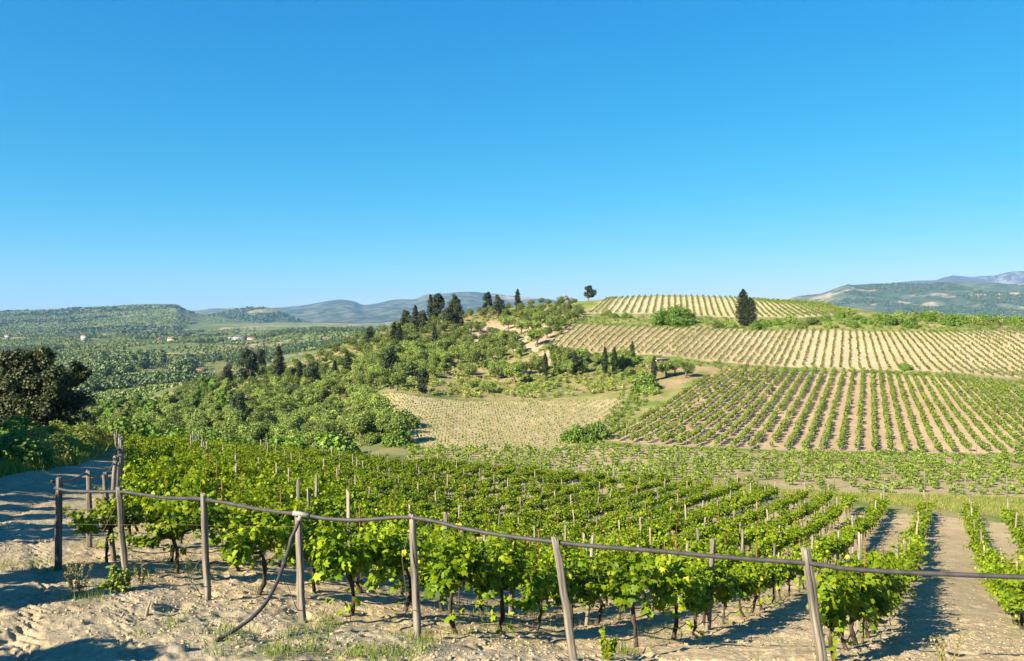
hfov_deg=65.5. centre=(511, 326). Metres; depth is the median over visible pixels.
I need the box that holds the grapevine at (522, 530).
[511,523,527,535]
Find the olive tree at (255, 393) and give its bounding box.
[251,387,267,397]
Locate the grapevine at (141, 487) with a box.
[112,468,163,530]
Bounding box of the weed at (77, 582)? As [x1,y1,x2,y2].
[66,561,93,594]
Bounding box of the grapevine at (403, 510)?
[384,506,414,520]
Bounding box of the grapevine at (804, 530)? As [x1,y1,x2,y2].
[792,520,808,546]
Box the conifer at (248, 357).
[236,348,258,382]
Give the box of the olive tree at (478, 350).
[465,347,482,362]
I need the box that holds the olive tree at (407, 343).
[401,339,418,354]
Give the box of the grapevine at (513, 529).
[495,516,518,538]
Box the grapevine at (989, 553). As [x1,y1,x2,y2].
[967,539,1008,562]
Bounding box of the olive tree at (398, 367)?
[392,362,411,372]
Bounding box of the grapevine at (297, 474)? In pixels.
[287,472,306,479]
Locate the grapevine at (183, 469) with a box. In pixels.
[150,463,212,478]
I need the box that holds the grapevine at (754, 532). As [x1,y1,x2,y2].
[741,518,763,553]
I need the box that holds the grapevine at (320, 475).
[304,471,327,485]
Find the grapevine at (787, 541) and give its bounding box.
[765,531,795,556]
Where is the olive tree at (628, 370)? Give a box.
[622,365,636,376]
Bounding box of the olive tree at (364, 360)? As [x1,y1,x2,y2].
[359,358,370,364]
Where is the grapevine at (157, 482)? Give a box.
[127,471,178,519]
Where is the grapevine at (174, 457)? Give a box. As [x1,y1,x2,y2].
[160,455,187,463]
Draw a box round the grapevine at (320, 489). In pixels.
[303,474,330,500]
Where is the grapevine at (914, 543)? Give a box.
[898,537,934,559]
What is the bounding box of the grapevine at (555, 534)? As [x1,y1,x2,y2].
[545,529,569,540]
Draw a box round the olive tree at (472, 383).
[468,379,477,391]
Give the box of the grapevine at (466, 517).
[453,511,478,526]
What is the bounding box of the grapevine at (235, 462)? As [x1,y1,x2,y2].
[213,453,250,479]
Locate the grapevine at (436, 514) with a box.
[427,510,442,528]
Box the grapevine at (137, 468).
[121,460,170,484]
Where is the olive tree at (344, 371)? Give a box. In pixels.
[340,368,350,375]
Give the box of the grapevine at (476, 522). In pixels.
[469,510,491,537]
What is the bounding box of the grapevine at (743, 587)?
[729,553,767,616]
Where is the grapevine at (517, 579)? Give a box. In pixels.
[492,538,548,614]
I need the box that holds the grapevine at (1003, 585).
[978,550,1020,624]
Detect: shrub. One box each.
[0,418,34,434]
[0,434,39,443]
[0,434,56,469]
[1,414,30,429]
[2,426,29,436]
[3,430,33,439]
[19,427,62,445]
[20,421,40,428]
[24,436,62,463]
[27,425,59,437]
[43,435,82,465]
[48,419,77,430]
[52,433,85,452]
[53,446,72,463]
[55,424,82,433]
[55,428,83,441]
[56,425,95,443]
[75,422,90,429]
[76,424,101,440]
[83,442,96,454]
[86,425,112,444]
[86,431,104,448]
[95,564,135,591]
[97,422,108,431]
[104,414,155,441]
[137,419,166,436]
[157,426,204,441]
[196,428,227,442]
[215,431,270,445]
[268,433,308,450]
[291,400,304,408]
[311,430,361,456]
[345,396,352,406]
[348,427,375,440]
[354,427,379,442]
[359,432,381,445]
[372,411,396,434]
[380,428,410,447]
[396,408,422,428]
[560,424,587,442]
[574,427,598,442]
[583,421,611,439]
[600,308,611,315]
[609,312,618,318]
[621,312,631,317]
[627,369,652,383]
[630,375,659,392]
[640,384,660,395]
[711,321,723,327]
[724,320,737,327]
[748,321,764,329]
[759,318,771,325]
[771,317,782,325]
[780,314,797,323]
[794,322,808,328]
[804,316,820,324]
[819,314,830,321]
[823,321,838,328]
[832,310,845,317]
[840,307,855,315]
[845,321,861,327]
[851,314,863,319]
[858,317,872,324]
[869,313,879,318]
[873,312,897,325]
[890,312,904,322]
[894,311,910,316]
[898,362,913,370]
[900,318,919,328]
[903,314,916,320]
[911,310,920,319]
[916,310,936,321]
[936,313,947,319]
[938,312,960,325]
[958,314,968,323]
[968,315,988,325]
[978,313,988,319]
[985,316,1001,325]
[991,314,1006,322]
[1005,315,1023,324]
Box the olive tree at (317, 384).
[314,378,325,388]
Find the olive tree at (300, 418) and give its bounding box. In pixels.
[282,413,304,423]
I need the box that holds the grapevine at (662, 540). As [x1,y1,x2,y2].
[641,520,675,554]
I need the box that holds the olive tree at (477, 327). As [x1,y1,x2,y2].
[472,322,486,333]
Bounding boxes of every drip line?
[131,549,463,581]
[188,557,523,586]
[270,581,521,596]
[362,590,647,608]
[469,599,680,622]
[619,596,786,640]
[841,609,892,643]
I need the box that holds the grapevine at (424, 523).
[406,511,438,527]
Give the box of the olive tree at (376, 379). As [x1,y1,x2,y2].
[374,375,386,388]
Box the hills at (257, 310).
[207,307,302,322]
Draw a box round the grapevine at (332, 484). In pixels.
[321,483,353,496]
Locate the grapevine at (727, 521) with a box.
[713,515,733,530]
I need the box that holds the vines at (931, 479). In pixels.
[402,440,1023,493]
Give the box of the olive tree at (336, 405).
[329,401,343,408]
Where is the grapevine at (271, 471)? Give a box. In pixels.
[252,465,282,482]
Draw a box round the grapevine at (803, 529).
[791,518,810,543]
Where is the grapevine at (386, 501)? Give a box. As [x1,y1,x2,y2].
[376,491,396,527]
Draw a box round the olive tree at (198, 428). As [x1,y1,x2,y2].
[190,427,208,434]
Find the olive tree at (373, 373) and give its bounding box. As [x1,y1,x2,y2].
[364,367,381,384]
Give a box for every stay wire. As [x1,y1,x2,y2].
[80,502,117,573]
[402,532,410,619]
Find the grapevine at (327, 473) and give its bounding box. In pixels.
[312,470,330,482]
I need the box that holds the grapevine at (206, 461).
[193,456,214,468]
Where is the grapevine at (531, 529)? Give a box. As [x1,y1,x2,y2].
[516,523,539,537]
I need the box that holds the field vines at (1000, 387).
[602,365,1023,452]
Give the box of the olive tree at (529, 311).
[523,307,538,320]
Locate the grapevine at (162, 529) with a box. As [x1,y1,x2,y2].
[95,496,227,573]
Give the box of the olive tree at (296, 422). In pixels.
[280,416,303,429]
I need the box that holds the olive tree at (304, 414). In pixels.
[296,407,317,422]
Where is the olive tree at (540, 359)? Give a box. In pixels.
[529,355,543,373]
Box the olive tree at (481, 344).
[476,340,487,349]
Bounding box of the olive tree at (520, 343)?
[507,338,526,354]
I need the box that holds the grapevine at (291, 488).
[278,481,312,504]
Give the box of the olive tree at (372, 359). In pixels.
[366,356,378,364]
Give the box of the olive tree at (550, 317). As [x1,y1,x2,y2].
[545,315,558,322]
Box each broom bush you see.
[90,431,114,447]
[95,431,114,445]
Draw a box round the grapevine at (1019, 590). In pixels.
[997,560,1023,600]
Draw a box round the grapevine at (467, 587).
[464,539,526,614]
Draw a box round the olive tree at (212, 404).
[202,400,224,410]
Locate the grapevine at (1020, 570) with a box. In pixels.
[1001,564,1023,573]
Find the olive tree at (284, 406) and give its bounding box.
[275,400,295,412]
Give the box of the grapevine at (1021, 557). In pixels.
[1010,553,1023,572]
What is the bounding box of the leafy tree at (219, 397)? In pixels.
[213,391,229,410]
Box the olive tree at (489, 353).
[480,349,493,358]
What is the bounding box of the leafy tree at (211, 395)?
[205,391,215,400]
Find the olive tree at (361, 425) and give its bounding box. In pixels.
[348,412,375,442]
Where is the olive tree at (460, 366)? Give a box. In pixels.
[456,362,473,370]
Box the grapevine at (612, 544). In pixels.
[599,539,629,556]
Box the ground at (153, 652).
[1,447,1023,660]
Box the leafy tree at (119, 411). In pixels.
[111,408,131,418]
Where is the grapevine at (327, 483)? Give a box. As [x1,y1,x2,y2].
[306,482,334,502]
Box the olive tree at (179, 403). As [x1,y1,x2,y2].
[175,400,190,405]
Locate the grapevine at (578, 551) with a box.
[563,546,584,561]
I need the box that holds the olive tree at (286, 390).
[276,385,292,394]
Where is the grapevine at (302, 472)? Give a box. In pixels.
[298,469,329,480]
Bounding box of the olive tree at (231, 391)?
[226,389,244,394]
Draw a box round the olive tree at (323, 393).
[314,387,330,402]
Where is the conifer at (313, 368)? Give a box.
[303,361,321,386]
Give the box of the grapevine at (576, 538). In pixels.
[567,536,589,553]
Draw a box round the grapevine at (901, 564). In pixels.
[849,549,912,613]
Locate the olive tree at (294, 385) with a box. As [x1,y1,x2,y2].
[287,383,299,389]
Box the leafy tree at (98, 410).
[89,406,104,421]
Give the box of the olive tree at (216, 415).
[210,408,230,423]
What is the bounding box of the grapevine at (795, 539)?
[783,526,808,556]
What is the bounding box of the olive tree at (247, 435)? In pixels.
[233,432,257,441]
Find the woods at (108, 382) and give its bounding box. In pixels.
[0,325,379,392]
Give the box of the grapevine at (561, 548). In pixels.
[539,532,573,559]
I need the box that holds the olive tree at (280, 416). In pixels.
[277,412,296,422]
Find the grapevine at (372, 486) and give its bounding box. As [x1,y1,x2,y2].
[363,483,380,497]
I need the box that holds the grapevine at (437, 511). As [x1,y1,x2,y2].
[423,504,452,516]
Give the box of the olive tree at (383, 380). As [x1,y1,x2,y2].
[378,376,398,389]
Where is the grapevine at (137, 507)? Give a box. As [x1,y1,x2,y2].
[86,487,161,545]
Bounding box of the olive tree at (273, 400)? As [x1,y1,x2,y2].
[262,396,283,406]
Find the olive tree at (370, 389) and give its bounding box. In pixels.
[358,385,377,394]
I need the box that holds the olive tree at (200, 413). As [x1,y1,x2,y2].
[180,409,206,423]
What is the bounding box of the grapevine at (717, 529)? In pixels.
[703,522,733,536]
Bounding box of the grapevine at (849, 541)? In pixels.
[833,527,853,561]
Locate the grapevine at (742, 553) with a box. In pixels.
[727,547,748,574]
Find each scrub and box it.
[189,304,650,445]
[391,313,1023,446]
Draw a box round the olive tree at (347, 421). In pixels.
[345,413,378,431]
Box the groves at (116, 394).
[1,344,344,411]
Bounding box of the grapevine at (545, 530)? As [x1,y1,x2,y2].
[536,518,555,535]
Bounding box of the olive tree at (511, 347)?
[508,342,515,352]
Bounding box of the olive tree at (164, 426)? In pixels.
[153,420,177,434]
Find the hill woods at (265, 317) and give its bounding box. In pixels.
[207,306,308,322]
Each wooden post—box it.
[54,477,62,570]
[86,470,91,547]
[100,471,107,532]
[102,474,116,561]
[110,461,117,498]
[115,433,117,454]
[115,462,120,499]
[116,486,128,572]
[119,454,122,495]
[121,451,123,473]
[200,492,210,600]
[295,510,306,622]
[296,478,299,507]
[307,487,310,558]
[315,474,317,497]
[346,489,351,548]
[409,513,420,637]
[443,511,447,598]
[508,532,515,613]
[551,534,577,660]
[564,525,566,547]
[585,534,594,625]
[649,527,651,543]
[684,504,686,526]
[696,527,698,542]
[705,538,715,630]
[740,529,743,572]
[773,543,775,602]
[800,546,827,660]
[824,505,825,534]
[837,530,839,564]
[851,515,853,552]
[855,532,862,637]
[893,544,898,609]
[916,520,918,535]
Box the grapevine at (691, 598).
[675,557,709,637]
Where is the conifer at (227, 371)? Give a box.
[219,363,234,380]
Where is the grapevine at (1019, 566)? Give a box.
[1003,557,1023,605]
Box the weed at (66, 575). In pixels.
[63,562,83,588]
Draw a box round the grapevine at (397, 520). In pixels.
[375,500,412,530]
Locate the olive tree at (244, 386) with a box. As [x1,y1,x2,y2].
[240,382,261,397]
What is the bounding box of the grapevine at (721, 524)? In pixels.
[717,520,736,534]
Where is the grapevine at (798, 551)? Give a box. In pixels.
[784,543,827,592]
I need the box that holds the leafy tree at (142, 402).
[135,400,146,407]
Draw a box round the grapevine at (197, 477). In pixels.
[160,465,218,503]
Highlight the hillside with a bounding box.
[41,295,1023,460]
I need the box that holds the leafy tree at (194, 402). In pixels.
[189,397,205,410]
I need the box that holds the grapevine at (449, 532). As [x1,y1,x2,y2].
[432,521,457,542]
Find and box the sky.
[0,0,1023,310]
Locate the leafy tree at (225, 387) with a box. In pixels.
[216,383,231,401]
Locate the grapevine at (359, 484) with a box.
[347,475,367,500]
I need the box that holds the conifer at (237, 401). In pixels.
[229,393,248,420]
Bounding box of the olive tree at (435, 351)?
[428,348,444,361]
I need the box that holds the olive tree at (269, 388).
[262,386,273,390]
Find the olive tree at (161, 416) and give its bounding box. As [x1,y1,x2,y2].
[156,415,174,422]
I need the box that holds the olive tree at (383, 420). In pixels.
[375,412,405,431]
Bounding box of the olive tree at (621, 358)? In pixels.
[608,353,627,369]
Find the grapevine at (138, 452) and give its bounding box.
[125,449,158,462]
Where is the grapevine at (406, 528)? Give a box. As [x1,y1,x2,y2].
[396,521,428,578]
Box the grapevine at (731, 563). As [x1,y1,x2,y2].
[703,530,741,569]
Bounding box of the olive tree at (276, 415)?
[271,413,279,421]
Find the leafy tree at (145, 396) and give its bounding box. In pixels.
[143,393,153,399]
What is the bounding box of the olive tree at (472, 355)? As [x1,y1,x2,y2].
[463,350,479,362]
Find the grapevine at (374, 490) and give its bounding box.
[355,487,378,501]
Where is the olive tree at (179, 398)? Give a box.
[169,395,183,402]
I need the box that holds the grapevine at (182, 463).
[164,458,193,473]
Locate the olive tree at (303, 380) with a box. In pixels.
[300,377,311,384]
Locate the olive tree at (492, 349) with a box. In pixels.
[490,346,504,357]
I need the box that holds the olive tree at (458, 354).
[454,350,464,360]
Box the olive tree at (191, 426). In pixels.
[185,423,198,430]
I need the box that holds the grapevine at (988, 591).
[985,579,999,606]
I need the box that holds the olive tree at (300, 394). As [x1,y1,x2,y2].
[293,387,314,403]
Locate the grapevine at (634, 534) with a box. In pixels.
[624,531,639,541]
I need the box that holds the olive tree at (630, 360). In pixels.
[624,356,637,364]
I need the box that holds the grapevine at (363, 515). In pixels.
[340,509,367,546]
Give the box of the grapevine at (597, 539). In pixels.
[584,526,602,549]
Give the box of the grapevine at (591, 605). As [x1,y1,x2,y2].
[581,557,609,611]
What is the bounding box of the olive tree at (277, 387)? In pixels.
[274,384,293,390]
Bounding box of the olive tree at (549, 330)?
[542,326,552,338]
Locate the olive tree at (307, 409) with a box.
[295,405,319,421]
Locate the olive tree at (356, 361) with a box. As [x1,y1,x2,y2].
[350,356,366,364]
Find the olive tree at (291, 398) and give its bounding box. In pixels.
[288,394,297,401]
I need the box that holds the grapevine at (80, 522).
[62,499,157,562]
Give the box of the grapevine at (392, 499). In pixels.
[379,496,400,503]
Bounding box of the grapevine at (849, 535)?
[833,531,853,559]
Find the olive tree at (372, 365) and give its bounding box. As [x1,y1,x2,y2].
[366,362,379,369]
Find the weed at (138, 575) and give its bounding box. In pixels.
[133,559,146,584]
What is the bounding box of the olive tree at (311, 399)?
[303,394,318,406]
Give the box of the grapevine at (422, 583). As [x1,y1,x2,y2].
[405,526,487,610]
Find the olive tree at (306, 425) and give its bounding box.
[300,420,314,430]
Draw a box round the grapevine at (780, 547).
[768,523,786,556]
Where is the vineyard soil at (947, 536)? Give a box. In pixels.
[62,452,1023,660]
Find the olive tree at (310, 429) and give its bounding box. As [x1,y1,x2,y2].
[300,425,319,434]
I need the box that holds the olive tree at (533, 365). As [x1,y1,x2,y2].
[523,359,540,373]
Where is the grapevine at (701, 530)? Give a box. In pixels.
[683,521,707,538]
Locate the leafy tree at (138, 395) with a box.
[132,393,143,405]
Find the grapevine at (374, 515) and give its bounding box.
[354,511,381,522]
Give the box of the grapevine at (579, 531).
[569,521,596,539]
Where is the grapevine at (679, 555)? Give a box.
[663,549,689,568]
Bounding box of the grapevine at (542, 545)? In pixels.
[526,531,551,554]
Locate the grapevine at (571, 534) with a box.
[562,529,574,540]
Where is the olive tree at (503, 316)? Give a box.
[498,314,509,325]
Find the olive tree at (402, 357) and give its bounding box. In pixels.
[397,354,407,362]
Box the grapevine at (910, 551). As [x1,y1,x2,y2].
[894,545,917,581]
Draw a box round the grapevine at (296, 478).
[274,473,307,490]
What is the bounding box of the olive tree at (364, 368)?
[363,362,376,374]
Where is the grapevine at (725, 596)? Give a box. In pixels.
[714,563,756,623]
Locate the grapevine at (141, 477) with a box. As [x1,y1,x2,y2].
[120,459,170,494]
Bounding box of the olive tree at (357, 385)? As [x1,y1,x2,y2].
[352,383,369,389]
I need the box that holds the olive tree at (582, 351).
[576,347,588,360]
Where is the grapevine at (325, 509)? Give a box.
[290,483,338,528]
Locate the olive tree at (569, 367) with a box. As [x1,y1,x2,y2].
[560,361,576,373]
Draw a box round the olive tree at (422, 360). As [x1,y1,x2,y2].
[413,359,426,368]
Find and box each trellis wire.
[45,523,275,526]
[65,509,609,536]
[125,513,633,536]
[208,531,657,550]
[305,534,744,557]
[418,548,752,571]
[580,571,735,577]
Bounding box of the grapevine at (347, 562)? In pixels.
[303,516,403,615]
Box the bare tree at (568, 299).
[564,295,571,310]
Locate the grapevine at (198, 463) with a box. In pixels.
[187,462,214,474]
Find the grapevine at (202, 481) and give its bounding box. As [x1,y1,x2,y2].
[144,469,220,543]
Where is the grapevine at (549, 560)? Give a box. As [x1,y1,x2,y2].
[528,549,569,600]
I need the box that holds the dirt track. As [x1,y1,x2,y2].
[0,453,145,660]
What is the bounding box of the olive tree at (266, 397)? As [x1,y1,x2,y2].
[257,394,270,404]
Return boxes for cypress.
[271,346,284,376]
[296,361,302,385]
[331,360,337,372]
[342,351,351,370]
[389,322,396,341]
[395,323,404,345]
[410,305,419,327]
[426,294,432,318]
[431,324,437,342]
[514,289,520,306]
[541,353,548,377]
[572,351,578,375]
[601,346,608,373]
[610,347,617,371]
[630,341,635,352]
[651,356,658,377]
[734,289,750,325]
[742,297,757,325]
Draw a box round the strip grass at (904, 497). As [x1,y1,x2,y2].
[406,458,1023,517]
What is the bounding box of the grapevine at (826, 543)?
[803,533,835,573]
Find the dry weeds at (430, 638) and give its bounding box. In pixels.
[0,481,1021,659]
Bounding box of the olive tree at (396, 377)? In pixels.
[389,371,406,390]
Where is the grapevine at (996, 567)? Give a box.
[977,562,1013,621]
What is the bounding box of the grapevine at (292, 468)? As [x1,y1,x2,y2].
[278,462,300,474]
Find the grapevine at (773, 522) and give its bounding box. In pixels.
[757,519,779,534]
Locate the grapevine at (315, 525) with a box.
[302,509,353,565]
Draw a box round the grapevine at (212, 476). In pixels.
[189,458,234,481]
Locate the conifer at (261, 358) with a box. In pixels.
[255,348,267,371]
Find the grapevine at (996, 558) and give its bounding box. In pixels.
[983,550,1009,610]
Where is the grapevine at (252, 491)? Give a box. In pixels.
[198,483,277,535]
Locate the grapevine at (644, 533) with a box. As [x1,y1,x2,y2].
[631,521,652,543]
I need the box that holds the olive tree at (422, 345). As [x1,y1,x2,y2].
[417,343,428,349]
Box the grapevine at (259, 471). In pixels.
[247,463,271,480]
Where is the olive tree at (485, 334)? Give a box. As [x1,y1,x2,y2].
[478,333,493,337]
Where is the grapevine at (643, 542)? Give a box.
[621,535,653,553]
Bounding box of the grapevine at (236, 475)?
[207,472,247,497]
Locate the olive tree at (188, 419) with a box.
[185,414,211,426]
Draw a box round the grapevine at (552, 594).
[548,559,583,610]
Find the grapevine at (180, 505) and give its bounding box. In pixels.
[137,475,209,561]
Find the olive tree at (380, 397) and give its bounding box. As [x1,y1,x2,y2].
[367,393,390,408]
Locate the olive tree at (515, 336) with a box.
[508,332,525,342]
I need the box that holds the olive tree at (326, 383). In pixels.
[320,376,340,393]
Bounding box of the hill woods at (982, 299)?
[830,282,1023,317]
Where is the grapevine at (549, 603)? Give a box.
[518,550,576,615]
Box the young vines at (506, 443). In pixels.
[382,391,629,451]
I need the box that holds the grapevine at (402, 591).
[367,522,428,594]
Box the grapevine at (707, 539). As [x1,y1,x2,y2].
[702,535,726,546]
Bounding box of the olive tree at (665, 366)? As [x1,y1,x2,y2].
[656,361,676,376]
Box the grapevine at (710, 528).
[699,524,716,542]
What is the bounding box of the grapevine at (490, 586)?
[470,516,531,633]
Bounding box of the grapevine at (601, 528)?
[595,524,609,535]
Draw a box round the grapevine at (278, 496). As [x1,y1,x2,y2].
[249,482,298,542]
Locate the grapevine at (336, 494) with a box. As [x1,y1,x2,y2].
[325,488,359,504]
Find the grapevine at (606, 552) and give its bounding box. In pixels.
[589,542,616,560]
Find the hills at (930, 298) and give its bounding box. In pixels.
[789,282,1023,316]
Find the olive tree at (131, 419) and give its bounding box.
[113,415,143,427]
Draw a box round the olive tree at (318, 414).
[311,410,327,420]
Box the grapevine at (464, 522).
[462,520,473,532]
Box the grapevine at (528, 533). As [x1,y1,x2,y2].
[520,531,541,549]
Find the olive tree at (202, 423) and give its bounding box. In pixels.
[186,417,207,429]
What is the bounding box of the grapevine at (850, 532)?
[837,526,862,554]
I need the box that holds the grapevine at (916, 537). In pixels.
[907,532,927,548]
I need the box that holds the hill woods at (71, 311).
[0,304,220,336]
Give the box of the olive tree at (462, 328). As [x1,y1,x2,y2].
[455,325,468,335]
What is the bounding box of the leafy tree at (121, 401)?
[111,398,125,407]
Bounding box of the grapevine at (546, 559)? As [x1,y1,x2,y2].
[533,550,553,564]
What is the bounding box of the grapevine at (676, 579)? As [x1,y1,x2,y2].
[641,551,709,639]
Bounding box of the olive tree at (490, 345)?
[485,342,502,355]
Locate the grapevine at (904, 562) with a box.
[899,557,927,602]
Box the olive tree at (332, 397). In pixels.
[326,394,340,400]
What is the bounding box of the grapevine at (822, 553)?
[797,538,832,584]
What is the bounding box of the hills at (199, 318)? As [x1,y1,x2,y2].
[0,304,257,346]
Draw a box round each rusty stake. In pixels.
[221,479,222,556]
[359,503,361,588]
[458,530,459,613]
[533,532,538,629]
[862,537,865,643]
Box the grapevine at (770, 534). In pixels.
[757,524,781,555]
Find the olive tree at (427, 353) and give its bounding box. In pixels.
[419,347,431,359]
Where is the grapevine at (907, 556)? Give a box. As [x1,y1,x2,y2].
[897,551,917,594]
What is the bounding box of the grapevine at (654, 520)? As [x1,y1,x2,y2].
[642,513,658,524]
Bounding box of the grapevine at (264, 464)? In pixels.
[246,458,271,469]
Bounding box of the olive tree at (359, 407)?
[354,404,365,413]
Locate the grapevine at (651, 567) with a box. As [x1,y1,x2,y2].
[606,551,654,619]
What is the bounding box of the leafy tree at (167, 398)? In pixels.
[160,394,176,404]
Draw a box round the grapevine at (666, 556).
[648,547,673,559]
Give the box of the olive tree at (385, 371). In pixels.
[374,367,393,376]
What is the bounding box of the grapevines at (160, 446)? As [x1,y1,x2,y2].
[108,432,1023,563]
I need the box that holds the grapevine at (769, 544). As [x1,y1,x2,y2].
[753,532,779,556]
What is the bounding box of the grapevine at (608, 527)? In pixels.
[597,516,617,532]
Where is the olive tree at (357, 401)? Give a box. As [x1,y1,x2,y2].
[352,396,365,409]
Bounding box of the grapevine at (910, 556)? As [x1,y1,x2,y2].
[878,544,917,594]
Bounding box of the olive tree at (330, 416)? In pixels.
[323,409,349,422]
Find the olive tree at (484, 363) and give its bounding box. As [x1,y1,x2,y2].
[481,357,497,367]
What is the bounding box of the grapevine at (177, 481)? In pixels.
[163,467,209,487]
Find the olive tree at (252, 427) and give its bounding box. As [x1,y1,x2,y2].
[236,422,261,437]
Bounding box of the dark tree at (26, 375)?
[0,346,97,428]
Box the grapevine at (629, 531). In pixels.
[611,522,637,536]
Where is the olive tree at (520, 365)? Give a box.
[513,363,527,371]
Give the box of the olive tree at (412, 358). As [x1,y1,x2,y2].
[406,354,418,362]
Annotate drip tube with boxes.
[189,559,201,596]
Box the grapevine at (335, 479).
[324,474,347,489]
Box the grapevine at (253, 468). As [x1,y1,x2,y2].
[247,460,260,475]
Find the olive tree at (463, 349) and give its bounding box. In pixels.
[459,344,477,352]
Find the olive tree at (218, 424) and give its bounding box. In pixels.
[212,420,223,427]
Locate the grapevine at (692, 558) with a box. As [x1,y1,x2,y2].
[682,532,708,575]
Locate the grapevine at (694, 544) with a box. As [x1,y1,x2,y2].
[681,538,702,552]
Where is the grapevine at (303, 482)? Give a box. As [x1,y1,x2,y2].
[286,475,313,490]
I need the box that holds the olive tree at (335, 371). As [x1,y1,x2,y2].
[328,369,339,373]
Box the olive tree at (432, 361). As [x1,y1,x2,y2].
[428,359,437,365]
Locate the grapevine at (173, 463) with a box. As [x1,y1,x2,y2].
[153,454,191,469]
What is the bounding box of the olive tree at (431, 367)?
[418,362,436,373]
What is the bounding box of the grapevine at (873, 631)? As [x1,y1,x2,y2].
[855,553,903,634]
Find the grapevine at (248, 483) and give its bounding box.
[224,474,277,492]
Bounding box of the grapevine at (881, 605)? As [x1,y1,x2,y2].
[859,544,909,638]
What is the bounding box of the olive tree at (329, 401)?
[324,399,336,404]
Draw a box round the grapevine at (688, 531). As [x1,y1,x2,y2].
[674,523,699,548]
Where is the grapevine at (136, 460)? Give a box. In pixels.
[124,453,162,466]
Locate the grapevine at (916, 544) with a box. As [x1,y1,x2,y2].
[907,543,924,565]
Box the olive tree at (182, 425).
[172,421,186,427]
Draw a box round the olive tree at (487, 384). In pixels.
[479,380,497,393]
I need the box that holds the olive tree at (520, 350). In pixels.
[515,346,524,355]
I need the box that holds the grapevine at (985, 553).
[976,549,1007,590]
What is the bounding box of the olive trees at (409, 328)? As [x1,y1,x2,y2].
[158,296,584,402]
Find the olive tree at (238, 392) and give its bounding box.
[233,388,250,397]
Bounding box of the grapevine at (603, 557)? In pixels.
[549,549,629,624]
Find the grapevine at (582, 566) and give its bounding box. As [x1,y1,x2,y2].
[543,532,606,627]
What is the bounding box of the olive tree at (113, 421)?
[106,414,123,428]
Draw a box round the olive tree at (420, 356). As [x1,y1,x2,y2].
[410,353,424,358]
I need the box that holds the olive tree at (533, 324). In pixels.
[523,320,543,329]
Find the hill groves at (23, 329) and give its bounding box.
[0,304,256,336]
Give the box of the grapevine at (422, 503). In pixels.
[411,499,429,512]
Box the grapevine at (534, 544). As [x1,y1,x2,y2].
[521,542,541,587]
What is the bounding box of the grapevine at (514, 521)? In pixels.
[497,513,524,528]
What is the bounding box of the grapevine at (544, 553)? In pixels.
[516,544,552,599]
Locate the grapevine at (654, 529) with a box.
[639,516,668,538]
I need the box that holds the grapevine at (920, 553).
[890,533,927,570]
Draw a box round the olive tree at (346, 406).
[335,400,348,407]
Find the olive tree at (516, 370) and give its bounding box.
[502,364,523,383]
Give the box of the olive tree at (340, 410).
[331,407,349,415]
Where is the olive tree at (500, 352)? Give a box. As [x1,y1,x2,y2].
[494,347,508,359]
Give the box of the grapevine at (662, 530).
[653,525,667,539]
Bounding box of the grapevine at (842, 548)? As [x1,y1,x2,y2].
[826,533,856,564]
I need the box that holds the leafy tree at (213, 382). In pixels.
[207,379,219,390]
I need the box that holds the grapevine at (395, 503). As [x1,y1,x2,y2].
[358,494,401,515]
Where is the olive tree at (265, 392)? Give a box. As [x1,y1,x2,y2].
[258,388,273,398]
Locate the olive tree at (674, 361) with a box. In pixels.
[670,359,680,374]
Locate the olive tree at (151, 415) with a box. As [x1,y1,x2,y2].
[140,410,160,417]
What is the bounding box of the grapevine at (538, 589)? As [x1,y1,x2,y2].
[492,557,578,630]
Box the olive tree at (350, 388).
[345,382,355,393]
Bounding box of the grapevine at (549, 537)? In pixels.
[532,529,551,544]
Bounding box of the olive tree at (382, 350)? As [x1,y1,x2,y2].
[375,346,389,353]
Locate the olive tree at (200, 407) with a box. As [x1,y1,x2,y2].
[196,400,214,410]
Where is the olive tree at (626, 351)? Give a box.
[617,348,633,363]
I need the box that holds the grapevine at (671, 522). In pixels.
[656,513,676,532]
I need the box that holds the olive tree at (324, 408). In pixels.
[313,403,333,413]
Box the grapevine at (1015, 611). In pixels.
[1000,570,1023,629]
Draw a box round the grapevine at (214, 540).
[197,490,269,570]
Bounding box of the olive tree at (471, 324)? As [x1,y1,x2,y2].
[464,321,479,331]
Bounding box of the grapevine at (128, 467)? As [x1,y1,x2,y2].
[122,456,164,477]
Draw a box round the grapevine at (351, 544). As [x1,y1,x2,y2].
[323,514,403,592]
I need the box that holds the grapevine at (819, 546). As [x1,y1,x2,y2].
[809,539,835,574]
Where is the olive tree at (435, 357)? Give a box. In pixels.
[428,354,439,361]
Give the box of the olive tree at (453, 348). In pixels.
[448,344,459,351]
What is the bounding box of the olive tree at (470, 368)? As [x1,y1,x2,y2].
[464,363,476,378]
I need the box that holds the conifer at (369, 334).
[364,325,373,342]
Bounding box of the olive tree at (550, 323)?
[544,318,556,327]
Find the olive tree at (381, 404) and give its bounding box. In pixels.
[363,399,393,413]
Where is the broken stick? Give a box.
[145,600,150,616]
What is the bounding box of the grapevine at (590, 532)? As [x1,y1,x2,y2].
[582,524,598,541]
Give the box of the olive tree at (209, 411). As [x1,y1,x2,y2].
[203,409,215,417]
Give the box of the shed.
[643,358,669,368]
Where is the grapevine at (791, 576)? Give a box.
[779,553,803,596]
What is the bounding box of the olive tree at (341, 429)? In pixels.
[312,420,347,437]
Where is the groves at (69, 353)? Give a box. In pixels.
[0,324,404,361]
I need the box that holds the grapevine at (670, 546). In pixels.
[656,544,682,555]
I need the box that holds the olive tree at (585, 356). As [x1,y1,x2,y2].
[581,352,591,361]
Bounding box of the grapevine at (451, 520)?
[448,509,456,523]
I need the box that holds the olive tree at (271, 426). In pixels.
[267,421,291,435]
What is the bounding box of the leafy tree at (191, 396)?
[184,394,200,406]

